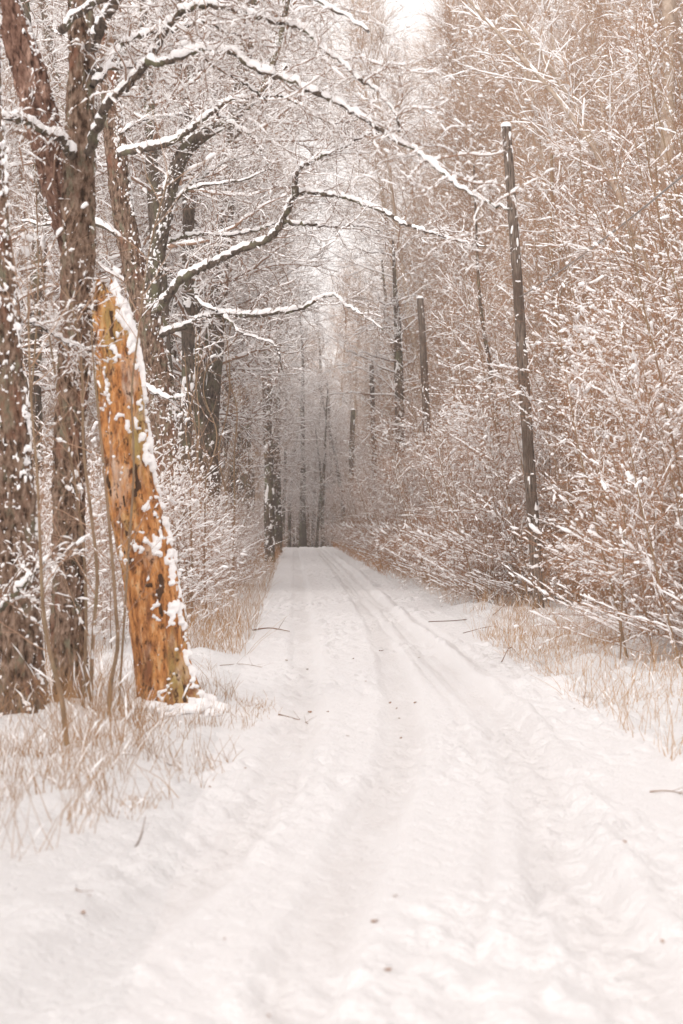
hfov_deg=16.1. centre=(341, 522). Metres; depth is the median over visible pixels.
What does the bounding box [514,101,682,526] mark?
sapling clump
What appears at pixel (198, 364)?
pale sapling
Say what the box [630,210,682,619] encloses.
sapling clump
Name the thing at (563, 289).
sapling clump
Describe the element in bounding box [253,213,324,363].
oak tree
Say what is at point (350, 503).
sapling clump
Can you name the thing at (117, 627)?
pale sapling
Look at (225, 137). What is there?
oak tree
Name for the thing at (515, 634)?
dry grass
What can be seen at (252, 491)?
oak tree
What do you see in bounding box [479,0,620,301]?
aspen tree
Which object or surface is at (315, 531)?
sapling clump
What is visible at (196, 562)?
sapling clump
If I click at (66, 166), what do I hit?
roadside tree
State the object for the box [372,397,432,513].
sapling clump
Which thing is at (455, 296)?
sapling clump
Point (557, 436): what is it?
sapling clump
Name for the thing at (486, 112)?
aspen tree
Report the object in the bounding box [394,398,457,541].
sapling clump
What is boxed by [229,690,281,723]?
dry grass
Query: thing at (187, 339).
forest tree
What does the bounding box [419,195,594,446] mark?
sapling clump
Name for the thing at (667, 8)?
slim tree
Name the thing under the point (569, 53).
aspen tree
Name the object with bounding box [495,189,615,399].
sapling clump
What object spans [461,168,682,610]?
sapling clump
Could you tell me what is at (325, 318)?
oak tree
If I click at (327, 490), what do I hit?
sapling clump
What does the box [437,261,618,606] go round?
sapling clump
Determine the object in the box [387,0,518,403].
aspen tree
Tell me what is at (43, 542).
sapling clump
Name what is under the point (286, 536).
oak tree
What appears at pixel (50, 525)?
sapling clump
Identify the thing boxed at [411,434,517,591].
sapling clump
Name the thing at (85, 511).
sapling clump
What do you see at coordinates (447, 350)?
sapling clump
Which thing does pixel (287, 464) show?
oak tree
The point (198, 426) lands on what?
pale sapling
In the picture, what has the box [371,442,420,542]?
sapling clump
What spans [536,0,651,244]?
aspen tree
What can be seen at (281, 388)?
aspen tree
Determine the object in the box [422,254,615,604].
sapling clump
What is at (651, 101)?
aspen tree
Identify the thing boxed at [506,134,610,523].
aspen tree
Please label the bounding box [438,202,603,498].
sapling clump
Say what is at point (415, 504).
sapling clump
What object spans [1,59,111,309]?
oak tree
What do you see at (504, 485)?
sapling clump
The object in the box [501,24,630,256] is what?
aspen tree
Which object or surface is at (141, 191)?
oak tree
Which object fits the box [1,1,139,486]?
oak tree
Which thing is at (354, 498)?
sapling clump
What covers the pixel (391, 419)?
sapling clump
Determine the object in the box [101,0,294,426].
oak tree
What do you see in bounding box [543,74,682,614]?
slim tree
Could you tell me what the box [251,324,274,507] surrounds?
aspen tree
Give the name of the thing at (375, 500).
sapling clump
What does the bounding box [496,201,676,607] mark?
sapling clump
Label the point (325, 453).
oak tree
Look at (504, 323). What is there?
slim tree
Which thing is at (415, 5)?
sky
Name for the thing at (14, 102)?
oak tree
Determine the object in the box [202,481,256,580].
sapling clump
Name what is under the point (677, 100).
sapling clump
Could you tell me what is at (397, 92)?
aspen tree
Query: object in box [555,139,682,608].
sapling clump
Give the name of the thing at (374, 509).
sapling clump
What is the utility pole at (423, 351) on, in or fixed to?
on the ground at (64, 958)
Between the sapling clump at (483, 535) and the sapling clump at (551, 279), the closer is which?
the sapling clump at (483, 535)
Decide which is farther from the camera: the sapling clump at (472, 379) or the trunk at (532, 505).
the sapling clump at (472, 379)
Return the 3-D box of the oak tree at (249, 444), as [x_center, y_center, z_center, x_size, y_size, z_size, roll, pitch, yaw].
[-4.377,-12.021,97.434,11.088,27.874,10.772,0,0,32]
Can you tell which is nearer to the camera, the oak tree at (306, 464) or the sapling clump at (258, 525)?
the sapling clump at (258, 525)
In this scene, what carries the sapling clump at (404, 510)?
on the ground at (64, 958)
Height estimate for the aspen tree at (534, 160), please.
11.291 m
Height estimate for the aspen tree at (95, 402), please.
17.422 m
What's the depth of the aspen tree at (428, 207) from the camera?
96.05 m
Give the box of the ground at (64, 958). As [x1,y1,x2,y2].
[0,546,682,1023]
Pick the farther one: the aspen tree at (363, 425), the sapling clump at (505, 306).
the aspen tree at (363, 425)
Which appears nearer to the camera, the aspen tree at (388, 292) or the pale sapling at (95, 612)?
the pale sapling at (95, 612)
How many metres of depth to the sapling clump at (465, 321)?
62.60 m
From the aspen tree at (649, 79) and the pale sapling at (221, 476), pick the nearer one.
the pale sapling at (221, 476)
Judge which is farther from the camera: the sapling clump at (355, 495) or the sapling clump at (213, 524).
the sapling clump at (355, 495)
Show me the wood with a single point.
(262, 484)
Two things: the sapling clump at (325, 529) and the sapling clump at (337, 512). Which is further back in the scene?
the sapling clump at (325, 529)
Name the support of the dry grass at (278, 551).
on the ground at (64, 958)
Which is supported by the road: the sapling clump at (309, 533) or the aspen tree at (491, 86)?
the sapling clump at (309, 533)
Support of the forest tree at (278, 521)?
on the ground at (64, 958)
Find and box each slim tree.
[386,136,534,468]
[435,0,681,470]
[445,0,682,604]
[454,91,631,603]
[556,0,682,373]
[588,0,682,422]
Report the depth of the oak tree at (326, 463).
165.91 m
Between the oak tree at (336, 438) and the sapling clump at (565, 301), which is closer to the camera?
the sapling clump at (565, 301)
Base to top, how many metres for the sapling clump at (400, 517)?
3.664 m
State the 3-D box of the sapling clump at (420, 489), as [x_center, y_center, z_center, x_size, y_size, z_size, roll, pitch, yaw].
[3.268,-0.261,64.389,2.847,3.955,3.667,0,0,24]
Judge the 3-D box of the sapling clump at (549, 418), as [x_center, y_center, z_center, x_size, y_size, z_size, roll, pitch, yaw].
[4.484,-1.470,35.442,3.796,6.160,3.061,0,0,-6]
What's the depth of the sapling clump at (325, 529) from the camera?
163.78 m
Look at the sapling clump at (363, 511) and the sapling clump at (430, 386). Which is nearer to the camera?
the sapling clump at (430, 386)
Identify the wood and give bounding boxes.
[49,388,379,541]
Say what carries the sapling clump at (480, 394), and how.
on the ground at (64, 958)
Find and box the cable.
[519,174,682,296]
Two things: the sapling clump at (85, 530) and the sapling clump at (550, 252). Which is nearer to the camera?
the sapling clump at (85, 530)
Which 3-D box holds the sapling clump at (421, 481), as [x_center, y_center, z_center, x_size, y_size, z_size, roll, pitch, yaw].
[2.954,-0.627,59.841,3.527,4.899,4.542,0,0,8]
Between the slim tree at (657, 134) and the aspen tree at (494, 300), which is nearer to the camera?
the slim tree at (657, 134)
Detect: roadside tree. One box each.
[0,0,558,701]
[0,3,128,715]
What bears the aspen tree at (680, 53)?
on the ground at (64, 958)
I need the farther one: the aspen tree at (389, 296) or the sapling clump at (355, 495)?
the aspen tree at (389, 296)
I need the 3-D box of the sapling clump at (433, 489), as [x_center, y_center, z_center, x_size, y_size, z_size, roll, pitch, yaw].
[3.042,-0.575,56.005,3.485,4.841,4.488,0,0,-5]
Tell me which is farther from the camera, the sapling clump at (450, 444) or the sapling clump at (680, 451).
the sapling clump at (450, 444)
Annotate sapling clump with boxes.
[31,383,104,625]
[31,418,174,655]
[32,401,105,604]
[32,445,104,609]
[32,463,90,615]
[33,416,217,644]
[33,452,122,608]
[33,454,114,594]
[38,429,249,637]
[39,430,103,517]
[39,461,120,605]
[46,406,237,623]
[85,414,250,626]
[85,446,119,595]
[86,471,116,567]
[91,431,233,597]
[102,462,243,607]
[103,475,249,615]
[116,459,246,592]
[118,466,238,591]
[181,453,247,602]
[192,465,280,579]
[192,480,248,569]
[193,473,241,579]
[194,479,277,595]
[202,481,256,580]
[207,485,293,586]
[220,479,265,551]
[220,482,271,566]
[221,487,252,564]
[222,488,252,560]
[235,488,268,562]
[236,490,263,556]
[238,497,262,553]
[251,491,281,542]
[255,487,263,537]
[262,493,299,544]
[284,497,309,546]
[286,434,332,546]
[298,505,329,546]
[305,438,346,546]
[307,496,345,546]
[308,506,340,546]
[316,471,365,548]
[321,480,364,546]
[324,455,380,555]
[324,494,356,543]
[329,462,383,556]
[330,463,378,546]
[331,440,418,568]
[333,487,357,540]
[334,437,364,513]
[337,457,409,557]
[337,467,367,548]
[340,473,378,550]
[342,495,370,545]
[343,415,389,513]
[343,452,386,556]
[343,481,360,545]
[346,397,391,475]
[348,481,384,551]
[349,474,394,560]
[350,468,419,569]
[352,475,398,554]
[353,459,396,551]
[357,364,409,454]
[357,402,488,588]
[360,370,445,529]
[360,412,481,589]
[361,416,430,517]
[361,421,461,582]
[362,408,412,509]
[362,427,440,572]
[363,375,419,533]
[365,452,418,560]
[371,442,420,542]
[371,454,412,564]
[372,364,443,472]
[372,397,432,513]
[374,473,416,562]
[375,295,542,554]
[379,460,432,569]
[381,353,445,437]
[381,386,519,592]
[382,312,481,450]
[384,451,434,562]
[386,280,485,449]
[387,330,442,452]
[388,452,442,576]
[391,397,460,518]
[392,335,465,438]
[392,417,471,577]
[393,378,576,606]
[393,439,463,576]
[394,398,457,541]
[399,404,446,492]
[399,434,525,597]
[401,329,530,531]
[401,455,431,569]
[402,366,444,462]
[402,408,497,585]
[404,446,450,555]
[408,401,546,595]
[409,276,558,571]
[409,459,445,572]
[410,465,463,577]
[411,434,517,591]
[413,298,515,477]
[414,400,564,602]
[415,371,467,473]
[416,426,506,585]
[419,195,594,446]
[420,294,541,441]
[421,269,535,470]
[421,289,492,425]
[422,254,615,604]
[424,255,566,443]
[426,386,598,599]
[426,415,553,509]
[430,382,591,593]
[432,337,502,438]
[432,398,578,604]
[435,305,507,419]
[435,357,470,423]
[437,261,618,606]
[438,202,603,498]
[438,339,479,434]
[447,342,511,449]
[449,343,529,510]
[450,271,591,419]
[458,303,500,412]
[460,269,576,416]
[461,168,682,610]
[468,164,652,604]
[470,405,590,595]
[476,152,644,591]
[485,212,626,357]
[485,273,626,593]
[490,424,602,596]
[492,194,682,595]
[494,167,652,580]
[494,261,682,667]
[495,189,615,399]
[495,230,604,383]
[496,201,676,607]
[502,166,682,620]
[504,184,657,528]
[512,309,623,599]
[513,308,612,599]
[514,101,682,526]
[522,215,629,594]
[523,206,676,430]
[529,333,682,642]
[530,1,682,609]
[535,182,637,419]
[538,246,681,606]
[540,359,682,637]
[541,327,682,629]
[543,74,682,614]
[548,187,680,367]
[549,185,682,634]
[555,0,682,514]
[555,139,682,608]
[556,116,682,397]
[560,169,682,587]
[563,180,682,469]
[563,281,682,662]
[565,271,630,446]
[577,4,682,472]
[588,82,682,341]
[593,357,682,658]
[600,126,682,345]
[601,193,682,617]
[609,360,682,657]
[617,132,682,563]
[618,346,682,639]
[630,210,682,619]
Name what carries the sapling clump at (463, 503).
on the ground at (64, 958)
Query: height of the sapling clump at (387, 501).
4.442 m
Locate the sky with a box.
[2,0,676,540]
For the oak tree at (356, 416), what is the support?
on the ground at (64, 958)
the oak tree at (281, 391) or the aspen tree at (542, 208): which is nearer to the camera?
the aspen tree at (542, 208)
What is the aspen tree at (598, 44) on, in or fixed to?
on the ground at (64, 958)
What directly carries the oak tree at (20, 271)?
on the ground at (64, 958)
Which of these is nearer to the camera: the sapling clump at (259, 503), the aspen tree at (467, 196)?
the aspen tree at (467, 196)
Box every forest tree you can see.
[2,0,330,493]
[98,0,351,555]
[220,63,371,562]
[260,219,332,552]
[288,205,458,474]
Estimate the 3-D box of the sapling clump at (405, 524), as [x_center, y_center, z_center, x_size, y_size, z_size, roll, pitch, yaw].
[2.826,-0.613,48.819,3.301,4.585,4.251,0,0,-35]
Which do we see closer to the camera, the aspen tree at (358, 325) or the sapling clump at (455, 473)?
the sapling clump at (455, 473)
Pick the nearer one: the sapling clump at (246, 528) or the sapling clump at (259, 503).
the sapling clump at (246, 528)
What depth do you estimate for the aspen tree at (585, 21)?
79.40 m
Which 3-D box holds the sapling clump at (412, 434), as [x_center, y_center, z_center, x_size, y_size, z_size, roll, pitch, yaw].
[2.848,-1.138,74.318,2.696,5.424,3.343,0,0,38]
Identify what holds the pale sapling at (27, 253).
on the ground at (64, 958)
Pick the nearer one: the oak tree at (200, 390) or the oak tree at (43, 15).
the oak tree at (200, 390)
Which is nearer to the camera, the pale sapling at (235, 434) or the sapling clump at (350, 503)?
the pale sapling at (235, 434)
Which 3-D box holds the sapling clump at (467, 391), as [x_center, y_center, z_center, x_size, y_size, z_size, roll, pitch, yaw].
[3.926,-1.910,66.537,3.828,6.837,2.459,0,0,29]
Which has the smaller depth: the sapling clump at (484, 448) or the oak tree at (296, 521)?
the sapling clump at (484, 448)
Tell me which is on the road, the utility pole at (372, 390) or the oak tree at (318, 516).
the oak tree at (318, 516)
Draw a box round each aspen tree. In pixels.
[1,3,67,493]
[2,72,64,397]
[9,32,100,466]
[15,2,195,495]
[21,156,105,495]
[44,209,111,495]
[87,222,141,502]
[177,92,329,517]
[223,365,282,479]
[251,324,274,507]
[252,357,296,516]
[260,345,309,517]
[262,317,343,526]
[288,0,461,475]
[296,334,335,477]
[309,234,373,539]
[310,295,358,526]
[315,0,456,485]
[319,250,388,509]
[326,306,374,462]
[338,295,387,474]
[341,223,437,488]
[347,21,442,407]
[352,361,391,470]
[353,395,382,482]
[357,159,461,441]
[361,110,452,408]
[362,257,427,409]
[369,357,405,466]
[370,256,422,374]
[381,70,477,449]
[385,0,501,402]
[385,6,536,388]
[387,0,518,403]
[395,74,539,443]
[400,0,550,383]
[400,87,522,370]
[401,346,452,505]
[403,77,504,369]
[403,326,435,437]
[409,170,468,408]
[410,57,476,229]
[410,194,462,386]
[414,356,450,428]
[423,0,575,304]
[427,103,531,353]
[432,0,597,326]
[439,4,533,198]
[439,301,478,422]
[442,21,572,346]
[444,50,543,247]
[445,102,562,330]
[450,0,607,484]
[452,331,482,406]
[457,50,599,284]
[457,354,482,405]
[459,242,534,438]
[461,265,501,374]
[468,268,544,519]
[477,292,526,390]
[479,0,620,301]
[479,202,560,587]
[481,123,577,432]
[497,0,680,347]
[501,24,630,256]
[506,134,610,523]
[521,0,652,326]
[522,1,621,248]
[527,0,639,259]
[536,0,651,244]
[539,0,646,149]
[553,59,672,474]
[579,2,676,84]
[581,102,678,283]
[583,0,682,450]
[587,27,677,224]
[590,16,682,316]
[591,0,682,340]
[596,0,682,330]
[598,2,682,331]
[599,0,682,204]
[602,0,680,167]
[604,119,681,344]
[624,3,682,152]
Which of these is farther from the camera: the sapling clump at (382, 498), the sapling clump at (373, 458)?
the sapling clump at (373, 458)
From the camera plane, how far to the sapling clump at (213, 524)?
33.58 m
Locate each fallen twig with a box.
[135,816,145,846]
[253,620,289,631]
[278,712,315,723]
[429,576,527,621]
[650,787,682,793]
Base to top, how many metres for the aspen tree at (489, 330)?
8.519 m
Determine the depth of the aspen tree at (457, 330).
87.39 m
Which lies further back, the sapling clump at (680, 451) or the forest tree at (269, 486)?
the forest tree at (269, 486)
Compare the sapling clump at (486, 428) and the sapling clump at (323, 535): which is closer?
the sapling clump at (486, 428)
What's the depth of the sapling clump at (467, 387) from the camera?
58.35 m
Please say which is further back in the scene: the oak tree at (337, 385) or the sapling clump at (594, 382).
the oak tree at (337, 385)
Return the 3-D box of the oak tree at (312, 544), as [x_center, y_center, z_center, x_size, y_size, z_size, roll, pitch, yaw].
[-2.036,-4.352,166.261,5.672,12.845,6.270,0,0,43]
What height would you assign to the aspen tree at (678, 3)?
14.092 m
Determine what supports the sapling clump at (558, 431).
on the ground at (64, 958)
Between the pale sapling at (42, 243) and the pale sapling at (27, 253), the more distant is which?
the pale sapling at (42, 243)
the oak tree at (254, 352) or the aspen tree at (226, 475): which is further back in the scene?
the oak tree at (254, 352)
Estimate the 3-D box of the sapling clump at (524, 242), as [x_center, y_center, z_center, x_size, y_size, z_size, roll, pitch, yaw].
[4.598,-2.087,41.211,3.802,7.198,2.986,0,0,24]
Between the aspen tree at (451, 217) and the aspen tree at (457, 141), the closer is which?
the aspen tree at (457, 141)
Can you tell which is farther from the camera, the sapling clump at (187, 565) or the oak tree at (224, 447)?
the oak tree at (224, 447)
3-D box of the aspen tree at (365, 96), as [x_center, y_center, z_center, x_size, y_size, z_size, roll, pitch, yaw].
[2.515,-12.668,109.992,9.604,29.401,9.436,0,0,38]
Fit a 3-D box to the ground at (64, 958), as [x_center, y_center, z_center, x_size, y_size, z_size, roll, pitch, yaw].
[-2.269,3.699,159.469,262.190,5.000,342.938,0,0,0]
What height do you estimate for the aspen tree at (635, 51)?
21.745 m
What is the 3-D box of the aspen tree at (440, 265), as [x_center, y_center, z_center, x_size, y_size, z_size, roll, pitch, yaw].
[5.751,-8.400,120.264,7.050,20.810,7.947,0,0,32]
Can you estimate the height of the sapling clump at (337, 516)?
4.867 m
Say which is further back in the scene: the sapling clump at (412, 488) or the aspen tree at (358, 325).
the aspen tree at (358, 325)
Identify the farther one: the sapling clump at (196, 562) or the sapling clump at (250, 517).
the sapling clump at (250, 517)
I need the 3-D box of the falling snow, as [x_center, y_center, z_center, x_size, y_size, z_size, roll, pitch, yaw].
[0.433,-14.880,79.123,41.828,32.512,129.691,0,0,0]
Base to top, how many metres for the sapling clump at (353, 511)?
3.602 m
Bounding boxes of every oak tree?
[1,0,141,419]
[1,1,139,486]
[1,6,62,458]
[1,9,64,340]
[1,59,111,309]
[1,61,211,456]
[2,0,229,521]
[2,1,67,301]
[2,3,117,384]
[3,0,227,488]
[5,0,349,426]
[8,145,97,467]
[20,0,341,377]
[42,1,318,492]
[47,0,385,432]
[48,73,215,498]
[50,0,298,470]
[51,0,343,556]
[52,38,309,434]
[96,0,380,582]
[100,1,335,495]
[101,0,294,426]
[107,0,343,543]
[108,42,291,274]
[140,0,370,482]
[161,82,306,514]
[220,19,336,511]
[248,270,333,512]
[250,264,301,527]
[251,319,323,429]
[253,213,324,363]
[253,404,327,525]
[259,379,300,500]
[259,385,310,546]
[262,374,308,546]
[263,370,352,547]
[273,315,339,547]
[280,393,331,546]
[280,404,315,546]
[281,397,319,546]
[284,384,332,546]
[285,303,364,544]
[285,456,309,547]
[287,433,317,546]
[289,412,345,547]
[295,365,365,545]
[296,409,346,546]
[297,370,365,523]
[300,372,357,546]
[305,400,345,481]
[305,440,348,546]
[311,400,355,543]
[311,409,356,544]
[325,353,364,493]
[329,290,384,470]
[332,375,379,480]
[344,238,428,466]
[346,371,411,490]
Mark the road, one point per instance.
(483, 808)
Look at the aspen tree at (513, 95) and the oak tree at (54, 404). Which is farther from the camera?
the oak tree at (54, 404)
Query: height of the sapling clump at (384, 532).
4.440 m
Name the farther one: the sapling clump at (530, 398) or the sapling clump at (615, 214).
the sapling clump at (615, 214)
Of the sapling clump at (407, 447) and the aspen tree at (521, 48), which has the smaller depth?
the aspen tree at (521, 48)
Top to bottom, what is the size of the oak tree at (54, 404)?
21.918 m
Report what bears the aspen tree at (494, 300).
on the ground at (64, 958)
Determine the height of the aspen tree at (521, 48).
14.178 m
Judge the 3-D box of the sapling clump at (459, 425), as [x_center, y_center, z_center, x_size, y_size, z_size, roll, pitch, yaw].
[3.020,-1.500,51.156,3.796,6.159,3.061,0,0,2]
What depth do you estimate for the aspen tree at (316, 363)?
205.74 m
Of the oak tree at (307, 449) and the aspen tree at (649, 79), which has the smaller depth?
the aspen tree at (649, 79)
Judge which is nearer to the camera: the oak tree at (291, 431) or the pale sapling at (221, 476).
the pale sapling at (221, 476)
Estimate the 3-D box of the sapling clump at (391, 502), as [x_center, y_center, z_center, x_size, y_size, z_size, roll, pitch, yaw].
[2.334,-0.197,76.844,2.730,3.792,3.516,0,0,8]
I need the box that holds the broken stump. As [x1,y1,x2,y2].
[90,275,227,716]
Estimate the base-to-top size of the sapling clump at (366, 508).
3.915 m
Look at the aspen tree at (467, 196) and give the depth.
103.43 m
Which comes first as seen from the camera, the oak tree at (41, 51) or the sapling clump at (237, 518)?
the sapling clump at (237, 518)
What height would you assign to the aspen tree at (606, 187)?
9.389 m
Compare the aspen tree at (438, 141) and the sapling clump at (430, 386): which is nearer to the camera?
the sapling clump at (430, 386)
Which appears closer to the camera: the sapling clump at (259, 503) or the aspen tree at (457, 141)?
the aspen tree at (457, 141)
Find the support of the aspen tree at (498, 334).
on the ground at (64, 958)
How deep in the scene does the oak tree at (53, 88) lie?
94.60 m
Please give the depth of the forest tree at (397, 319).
95.80 m
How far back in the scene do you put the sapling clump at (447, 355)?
64.50 m
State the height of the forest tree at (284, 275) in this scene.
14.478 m
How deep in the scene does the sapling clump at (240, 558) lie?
53.28 m
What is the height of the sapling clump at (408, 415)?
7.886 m
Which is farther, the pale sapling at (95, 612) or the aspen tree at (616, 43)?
the aspen tree at (616, 43)
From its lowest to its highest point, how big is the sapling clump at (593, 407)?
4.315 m
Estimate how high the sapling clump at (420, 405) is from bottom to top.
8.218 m
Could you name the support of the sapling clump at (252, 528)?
on the ground at (64, 958)
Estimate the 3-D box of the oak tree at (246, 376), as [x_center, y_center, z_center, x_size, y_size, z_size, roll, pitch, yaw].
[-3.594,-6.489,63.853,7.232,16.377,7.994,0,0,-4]
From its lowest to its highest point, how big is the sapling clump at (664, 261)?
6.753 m
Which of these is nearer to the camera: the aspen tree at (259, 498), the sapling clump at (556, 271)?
the sapling clump at (556, 271)
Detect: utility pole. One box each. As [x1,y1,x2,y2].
[347,408,355,541]
[369,364,376,498]
[416,296,430,498]
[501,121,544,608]
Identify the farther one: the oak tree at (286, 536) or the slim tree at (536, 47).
the oak tree at (286, 536)
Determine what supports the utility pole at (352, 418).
on the ground at (64, 958)
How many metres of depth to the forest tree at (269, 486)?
87.85 m
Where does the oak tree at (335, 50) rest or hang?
on the ground at (64, 958)
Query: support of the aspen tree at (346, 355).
on the ground at (64, 958)
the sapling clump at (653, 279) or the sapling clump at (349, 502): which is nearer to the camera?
the sapling clump at (653, 279)
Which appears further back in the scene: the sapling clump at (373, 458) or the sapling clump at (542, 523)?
the sapling clump at (373, 458)
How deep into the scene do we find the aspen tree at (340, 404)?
179.68 m
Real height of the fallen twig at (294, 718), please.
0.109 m
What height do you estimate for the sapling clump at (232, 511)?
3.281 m
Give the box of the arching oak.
[3,0,513,612]
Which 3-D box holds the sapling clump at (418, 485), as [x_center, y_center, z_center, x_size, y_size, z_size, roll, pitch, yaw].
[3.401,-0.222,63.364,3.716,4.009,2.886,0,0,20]
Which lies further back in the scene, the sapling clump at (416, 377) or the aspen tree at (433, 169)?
the aspen tree at (433, 169)
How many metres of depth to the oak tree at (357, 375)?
181.59 m
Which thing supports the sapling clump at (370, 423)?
on the ground at (64, 958)
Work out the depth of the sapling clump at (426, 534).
46.83 m
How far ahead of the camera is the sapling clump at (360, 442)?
130.33 m
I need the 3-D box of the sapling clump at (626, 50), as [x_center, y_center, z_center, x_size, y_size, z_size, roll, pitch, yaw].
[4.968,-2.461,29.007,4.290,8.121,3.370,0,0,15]
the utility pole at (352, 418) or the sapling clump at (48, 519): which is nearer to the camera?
the sapling clump at (48, 519)
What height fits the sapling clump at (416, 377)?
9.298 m
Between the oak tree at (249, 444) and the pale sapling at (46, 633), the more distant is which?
the oak tree at (249, 444)
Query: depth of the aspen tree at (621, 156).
59.25 m
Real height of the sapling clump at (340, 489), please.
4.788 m
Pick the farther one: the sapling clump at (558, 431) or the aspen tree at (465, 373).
the aspen tree at (465, 373)
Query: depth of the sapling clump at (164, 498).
28.84 m
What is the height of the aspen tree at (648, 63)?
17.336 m
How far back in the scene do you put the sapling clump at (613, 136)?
32.29 m
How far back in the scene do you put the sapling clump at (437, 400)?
79.44 m
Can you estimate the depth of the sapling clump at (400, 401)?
81.33 m
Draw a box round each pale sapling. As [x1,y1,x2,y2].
[0,188,126,745]
[3,328,168,715]
[10,130,98,468]
[12,181,199,707]
[20,227,159,709]
[54,87,229,710]
[149,305,252,624]
[178,326,225,545]
[178,328,236,595]
[183,330,235,606]
[196,324,250,588]
[204,317,246,562]
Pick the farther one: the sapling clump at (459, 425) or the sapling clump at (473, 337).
the sapling clump at (473, 337)
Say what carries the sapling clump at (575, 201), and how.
on the ground at (64, 958)
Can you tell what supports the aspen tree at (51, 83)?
on the ground at (64, 958)
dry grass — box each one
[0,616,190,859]
[109,543,285,654]
[116,791,172,814]
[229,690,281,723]
[254,533,285,559]
[330,537,421,578]
[353,544,662,649]
[461,606,682,760]
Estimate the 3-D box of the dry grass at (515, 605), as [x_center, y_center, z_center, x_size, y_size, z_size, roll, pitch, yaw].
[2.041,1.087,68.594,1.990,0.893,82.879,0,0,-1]
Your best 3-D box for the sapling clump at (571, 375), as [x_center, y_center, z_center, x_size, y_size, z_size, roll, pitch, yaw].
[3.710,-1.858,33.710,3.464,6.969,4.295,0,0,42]
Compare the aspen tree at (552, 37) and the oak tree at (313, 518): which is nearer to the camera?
the aspen tree at (552, 37)
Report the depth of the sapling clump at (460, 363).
78.76 m
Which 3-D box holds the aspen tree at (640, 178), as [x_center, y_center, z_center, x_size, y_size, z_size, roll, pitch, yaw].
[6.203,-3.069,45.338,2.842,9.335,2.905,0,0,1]
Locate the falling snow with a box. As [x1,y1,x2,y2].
[13,4,680,644]
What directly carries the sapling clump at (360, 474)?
on the ground at (64, 958)
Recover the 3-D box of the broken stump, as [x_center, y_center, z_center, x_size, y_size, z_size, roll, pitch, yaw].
[-1.427,-0.102,18.998,1.079,3.683,0.810,0,0,0]
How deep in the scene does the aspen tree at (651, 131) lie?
44.61 m
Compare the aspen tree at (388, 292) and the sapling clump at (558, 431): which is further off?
the aspen tree at (388, 292)
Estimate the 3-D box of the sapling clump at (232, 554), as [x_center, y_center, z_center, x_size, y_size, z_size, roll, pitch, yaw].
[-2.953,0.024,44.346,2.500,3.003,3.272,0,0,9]
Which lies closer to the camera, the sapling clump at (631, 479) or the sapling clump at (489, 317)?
the sapling clump at (631, 479)
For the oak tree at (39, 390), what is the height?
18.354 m
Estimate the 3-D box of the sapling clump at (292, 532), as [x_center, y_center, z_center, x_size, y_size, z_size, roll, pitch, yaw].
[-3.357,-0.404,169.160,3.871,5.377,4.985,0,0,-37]
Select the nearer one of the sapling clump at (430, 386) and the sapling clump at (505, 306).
the sapling clump at (505, 306)
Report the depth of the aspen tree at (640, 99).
47.37 m
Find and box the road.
[117,546,682,1023]
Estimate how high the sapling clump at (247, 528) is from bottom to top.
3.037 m
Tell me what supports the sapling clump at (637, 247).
on the ground at (64, 958)
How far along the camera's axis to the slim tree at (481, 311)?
51.99 m
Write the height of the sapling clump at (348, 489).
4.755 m
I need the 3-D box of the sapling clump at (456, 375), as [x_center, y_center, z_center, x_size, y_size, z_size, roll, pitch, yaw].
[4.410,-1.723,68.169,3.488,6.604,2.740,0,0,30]
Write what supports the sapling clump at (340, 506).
on the ground at (64, 958)
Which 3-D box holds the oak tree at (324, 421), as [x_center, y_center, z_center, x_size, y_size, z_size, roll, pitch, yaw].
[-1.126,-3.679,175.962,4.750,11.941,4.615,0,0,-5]
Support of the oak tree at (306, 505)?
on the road
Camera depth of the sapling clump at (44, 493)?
32.53 m
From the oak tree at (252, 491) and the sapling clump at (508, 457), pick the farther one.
the oak tree at (252, 491)
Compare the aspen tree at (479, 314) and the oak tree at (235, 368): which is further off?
the aspen tree at (479, 314)
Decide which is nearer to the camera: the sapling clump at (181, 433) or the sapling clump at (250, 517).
the sapling clump at (181, 433)
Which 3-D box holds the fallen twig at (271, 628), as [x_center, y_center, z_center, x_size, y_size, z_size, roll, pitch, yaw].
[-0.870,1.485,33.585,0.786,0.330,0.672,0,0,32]
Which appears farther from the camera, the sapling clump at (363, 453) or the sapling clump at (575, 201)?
the sapling clump at (363, 453)
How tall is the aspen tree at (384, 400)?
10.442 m
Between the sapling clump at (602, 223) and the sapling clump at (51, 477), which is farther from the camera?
the sapling clump at (51, 477)
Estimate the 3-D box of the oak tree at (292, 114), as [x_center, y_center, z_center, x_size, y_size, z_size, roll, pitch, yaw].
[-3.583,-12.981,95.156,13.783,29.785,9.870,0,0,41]
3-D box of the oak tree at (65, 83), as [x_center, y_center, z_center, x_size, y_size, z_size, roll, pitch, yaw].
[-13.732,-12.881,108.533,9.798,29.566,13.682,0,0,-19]
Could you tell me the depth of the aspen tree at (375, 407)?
119.56 m
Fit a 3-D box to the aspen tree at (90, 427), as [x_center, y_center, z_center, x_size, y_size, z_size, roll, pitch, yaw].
[-5.965,-6.977,55.495,5.612,17.486,5.712,0,0,19]
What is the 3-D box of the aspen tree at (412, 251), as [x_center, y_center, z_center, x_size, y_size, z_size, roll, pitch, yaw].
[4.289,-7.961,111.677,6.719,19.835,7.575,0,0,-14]

